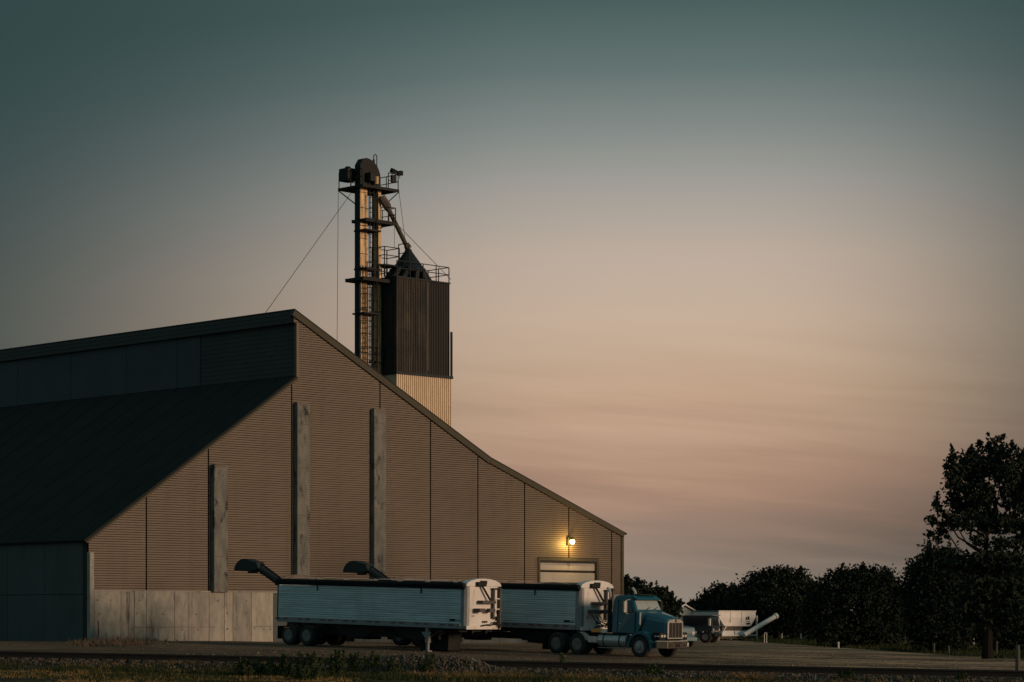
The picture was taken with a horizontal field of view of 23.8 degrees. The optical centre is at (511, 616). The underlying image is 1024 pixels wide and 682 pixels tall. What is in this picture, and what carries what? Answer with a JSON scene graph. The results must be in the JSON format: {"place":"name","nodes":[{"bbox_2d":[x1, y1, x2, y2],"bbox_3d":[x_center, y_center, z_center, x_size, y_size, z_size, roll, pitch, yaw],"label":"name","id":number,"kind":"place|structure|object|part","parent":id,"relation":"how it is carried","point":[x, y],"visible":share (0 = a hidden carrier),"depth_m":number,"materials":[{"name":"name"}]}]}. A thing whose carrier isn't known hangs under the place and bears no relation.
{"place":"outdoors","nodes":[
{"label":"outdoors","id":0,"kind":"place"},
{"bbox_2d":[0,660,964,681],"bbox_3d":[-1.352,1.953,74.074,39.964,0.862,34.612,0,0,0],"label":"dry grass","id":1,"kind":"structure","parent":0,"point":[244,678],"depth_m":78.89,"materials":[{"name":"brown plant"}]},
{"bbox_2d":[0,658,1022,681],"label":"green grass","id":2,"kind":"structure","parent":0,"point":[220,672],"depth_m":80.55,"materials":[{"name":"green plant"}]},
{"bbox_2d":[0,630,1023,681],"bbox_3d":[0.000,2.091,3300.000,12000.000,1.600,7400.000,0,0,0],"label":"ground","id":3,"kind":"structure","parent":0,"point":[751,649],"depth_m":116.36,"materials":[{"name":"brown soil"}]},
{"bbox_2d":[34,634,232,646],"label":"dry weeds","id":4,"kind":"object","parent":3,"relation":"on","point":[125,642],"visible":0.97,"depth_m":119.59,"materials":[{"name":"brown plant"}]},
{"bbox_2d":[146,659,198,663],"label":"grass tuft","id":5,"kind":"object","parent":3,"relation":"on","point":[177,662],"visible":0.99,"depth_m":88.95,"materials":[{"name":"green plant"}]},
{"bbox_2d":[231,656,272,675],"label":"shrub","id":6,"kind":"object","parent":3,"relation":"on","point":[245,668],"visible":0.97,"depth_m":81.14,"materials":[{"name":"green plant"}]},
{"bbox_2d":[265,653,306,676],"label":"shrub","id":7,"kind":"object","parent":3,"relation":"on","point":[283,667],"visible":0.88,"depth_m":80.81,"materials":[{"name":"green plant"}]},
{"bbox_2d":[282,663,319,680],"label":"shrub","id":8,"kind":"object","parent":3,"relation":"on","point":[304,675],"visible":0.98,"depth_m":76.96,"materials":[{"name":"green plant"}]},
{"bbox_2d":[297,650,324,675],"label":"shrub","id":9,"kind":"object","parent":3,"relation":"on","point":[313,662],"visible":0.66,"depth_m":80.49,"materials":[{"name":"green plant"}]},
{"bbox_2d":[0,309,626,643],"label":"storage building","id":10,"kind":"structure","parent":3,"relation":"on","point":[159,483],"depth_m":142.15,"materials":[{"name":"grey metal"}]},
{"bbox_2d":[536,557,598,643],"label":"door","id":11,"kind":"structure","parent":10,"relation":"in","point":[552,570],"depth_m":156.21,"materials":[{"name":"white paint"}]},
{"bbox_2d":[567,537,574,565],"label":"wall lamp","id":12,"kind":"object","parent":10,"relation":"attached to","point":[570,541],"visible":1,"depth_m":156.10,"materials":[{"name":"grey metal"}]},
{"bbox_2d":[325,648,348,675],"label":"shrub","id":13,"kind":"object","parent":3,"relation":"on","point":[334,667],"visible":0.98,"depth_m":81.64,"materials":[{"name":"green plant"}]},
{"bbox_2d":[345,651,362,671],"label":"shrub","id":14,"kind":"object","parent":3,"relation":"on","point":[353,661],"visible":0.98,"depth_m":85.42,"materials":[{"name":"green plant"}]},
{"bbox_2d":[265,154,450,372],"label":"bucket elevator","id":15,"kind":"object","parent":3,"relation":"on","point":[364,175],"visible":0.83,"depth_m":175.89,"materials":[{"name":"paint"}]},
{"bbox_2d":[234,559,502,651],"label":"grain trailer","id":16,"kind":"object","parent":3,"relation":"on","point":[312,611],"visible":1,"depth_m":119.37,"materials":[{"name":"white metal"}]},
{"bbox_2d":[361,651,382,667],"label":"shrub","id":17,"kind":"object","parent":3,"relation":"on","point":[375,659],"visible":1,"depth_m":85.85,"materials":[{"name":"green plant"}]},
{"bbox_2d":[384,657,402,672],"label":"shrub","id":18,"kind":"object","parent":3,"relation":"on","point":[391,667],"visible":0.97,"depth_m":84.61,"materials":[{"name":"green plant"}]},
{"bbox_2d":[368,243,452,425],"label":"bin tower","id":19,"kind":"structure","parent":3,"relation":"on","point":[416,354],"depth_m":177.58,"materials":[{"name":"brown metal"}]},
{"bbox_2d":[395,670,449,676],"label":"grass tuft","id":20,"kind":"object","parent":3,"relation":"on","point":[425,673],"visible":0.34,"depth_m":82.77,"materials":[{"name":"green plant"}]},
{"bbox_2d":[417,652,437,671],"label":"shrub","id":21,"kind":"object","parent":3,"relation":"on","point":[428,663],"visible":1,"depth_m":84.58,"materials":[{"name":"green plant"}]},
{"bbox_2d":[420,632,460,650],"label":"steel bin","id":22,"kind":"object","parent":3,"relation":"on","point":[448,641],"visible":0.69,"depth_m":118.00,"materials":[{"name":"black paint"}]},
{"bbox_2d":[418,669,500,678],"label":"grass tuft","id":23,"kind":"object","parent":3,"relation":"on","point":[459,675],"visible":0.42,"depth_m":80.50,"materials":[{"name":"green plant"}]},
{"bbox_2d":[343,561,614,645],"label":"grain trailer","id":24,"kind":"object","parent":3,"relation":"on","point":[531,612],"visible":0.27,"depth_m":119.08,"materials":[{"name":"white metal"}]},
{"bbox_2d":[451,669,528,677],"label":"grass tuft","id":25,"kind":"object","parent":3,"relation":"on","point":[496,674],"visible":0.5,"depth_m":81.66,"materials":[{"name":"green plant"}]},
{"bbox_2d":[0,651,1023,679],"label":"railway track","id":26,"kind":"structure","parent":3,"relation":"on","point":[572,666],"depth_m":85.21,"materials":[{"name":"metal"}]},
{"bbox_2d":[0,653,1023,681],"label":"ballast","id":27,"kind":"structure","parent":3,"relation":"on","point":[457,660],"depth_m":84.67,"materials":[{"name":"gravel"}]},
{"bbox_2d":[486,670,546,678],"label":"grass tuft","id":28,"kind":"object","parent":3,"relation":"on","point":[519,675],"visible":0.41,"depth_m":81.35,"materials":[{"name":"green plant"}]},
{"bbox_2d":[559,652,569,669],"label":"shrub","id":29,"kind":"object","parent":3,"relation":"on","point":[562,660],"visible":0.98,"depth_m":85.68,"materials":[{"name":"green plant"}]},
{"bbox_2d":[123,640,1023,670],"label":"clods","id":30,"kind":"object","parent":3,"relation":"on","point":[594,653],"visible":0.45,"depth_m":113.81,"materials":[{"name":"brown soil"}]},
{"bbox_2d":[547,672,612,679],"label":"grass tuft","id":31,"kind":"object","parent":3,"relation":"on","point":[577,676],"visible":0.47,"depth_m":81.47,"materials":[{"name":"green plant"}]},
{"bbox_2d":[542,587,688,656],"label":"semi truck","id":32,"kind":"object","parent":3,"relation":"on","point":[641,625],"visible":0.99,"depth_m":115.72,"materials":[{"name":"teal paint"}]},
{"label":"door","id":33,"kind":"part","parent":32,"relation":"part of","materials":[{"name":"teal paint"}]},
{"bbox_2d":[624,574,653,594],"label":"broadleaf tree","id":34,"kind":"object","parent":3,"relation":"on","point":[638,585],"visible":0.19,"depth_m":209.62,"materials":[{"name":"green plant"}]},
{"bbox_2d":[643,663,664,673],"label":"shrub","id":35,"kind":"object","parent":3,"relation":"on","point":[652,669],"visible":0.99,"depth_m":83.60,"materials":[{"name":"green plant"}]},
{"bbox_2d":[648,580,683,620],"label":"broadleaf tree","id":36,"kind":"object","parent":3,"relation":"on","point":[672,606],"visible":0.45,"depth_m":199.77,"materials":[{"name":"green plant"}]},
{"bbox_2d":[680,604,696,636],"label":"machine shed","id":37,"kind":"structure","parent":3,"relation":"on","point":[687,610],"depth_m":235.60,"materials":[{"name":"grey metal"}]},
{"bbox_2d":[688,595,698,607],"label":"broadleaf tree","id":38,"kind":"object","parent":3,"relation":"on","point":[694,601],"visible":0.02,"depth_m":379.45,"materials":[{"name":"green plant"}]},
{"bbox_2d":[683,615,721,642],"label":"parked truck","id":39,"kind":"object","parent":3,"relation":"on","point":[706,627],"visible":0.59,"depth_m":181.01,"materials":[{"name":"paint"}]},
{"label":"side window","id":40,"kind":"part","parent":39,"relation":"part of","materials":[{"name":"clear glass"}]},
{"bbox_2d":[690,580,736,610],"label":"broadleaf tree","id":41,"kind":"object","parent":3,"relation":"on","point":[712,599],"visible":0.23,"depth_m":237.34,"materials":[{"name":"green plant"}]},
{"bbox_2d":[693,610,778,639],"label":"fertiliser tender","id":42,"kind":"object","parent":3,"relation":"on","point":[731,623],"visible":0.66,"depth_m":208.83,"materials":[{"name":"white paint"}]},
{"bbox_2d":[712,670,786,679],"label":"grass tuft","id":43,"kind":"object","parent":3,"relation":"on","point":[751,677],"visible":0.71,"depth_m":81.78,"materials":[{"name":"green plant"}]},
{"bbox_2d":[724,564,816,638],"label":"broadleaf tree","id":44,"kind":"object","parent":3,"relation":"on","point":[764,594],"visible":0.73,"depth_m":225.13,"materials":[{"name":"green plant"}]},
{"bbox_2d":[836,667,855,678],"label":"shrub","id":45,"kind":"object","parent":3,"relation":"on","point":[847,675],"visible":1,"depth_m":81.45,"materials":[{"name":"green plant"}]},
{"bbox_2d":[795,561,908,646],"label":"bushy tree","id":46,"kind":"object","parent":3,"relation":"on","point":[828,607],"visible":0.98,"depth_m":167.26,"materials":[{"name":"green plant"}]},
{"bbox_2d":[895,537,980,652],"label":"broadleaf tree","id":47,"kind":"object","parent":3,"relation":"on","point":[929,617],"visible":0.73,"depth_m":147.12,"materials":[{"name":"green plant"}]},
{"bbox_2d":[954,670,967,679],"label":"shrub","id":48,"kind":"object","parent":3,"relation":"on","point":[961,675],"visible":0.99,"depth_m":80.61,"materials":[{"name":"green plant"}]},
{"bbox_2d":[922,432,1023,658],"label":"broadleaf tree","id":49,"kind":"object","parent":3,"relation":"on","point":[973,468],"visible":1,"depth_m":126.74,"materials":[{"name":"green plant"}]},
{"bbox_2d":[969,546,1023,650],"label":"broadleaf tree","id":50,"kind":"object","parent":3,"relation":"on","point":[1011,641],"visible":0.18,"depth_m":148.49,"materials":[{"name":"green plant"}]},
{"bbox_2d":[995,641,997,652],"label":"fence post","id":51,"kind":"object","parent":3,"relation":"on","point":[996,646],"visible":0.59,"depth_m":138.39,"materials":[{"name":"grey wood"}]},
{"bbox_2d":[1015,645,1019,669],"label":"wooden post","id":52,"kind":"object","parent":3,"relation":"on","point":[1017,657],"visible":0.79,"depth_m":106.47,"materials":[{"name":"grey wood"}]},
{"bbox_2d":[0,0,1023,610],"label":"sky","id":53,"kind":"structure","parent":0,"point":[734,284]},
{"bbox_2d":[677,617,696,646],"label":"pickup truck","id":54,"kind":"object","parent":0,"point":[691,633],"visible":0.22,"depth_m":149.47,"materials":[{"name":"blue paint"}]},
{"bbox_2d":[696,636,1023,658],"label":"field grass","id":55,"kind":"structure","parent":0,"point":[977,652],"depth_m":159.48,"materials":[{"name":"green plant"}]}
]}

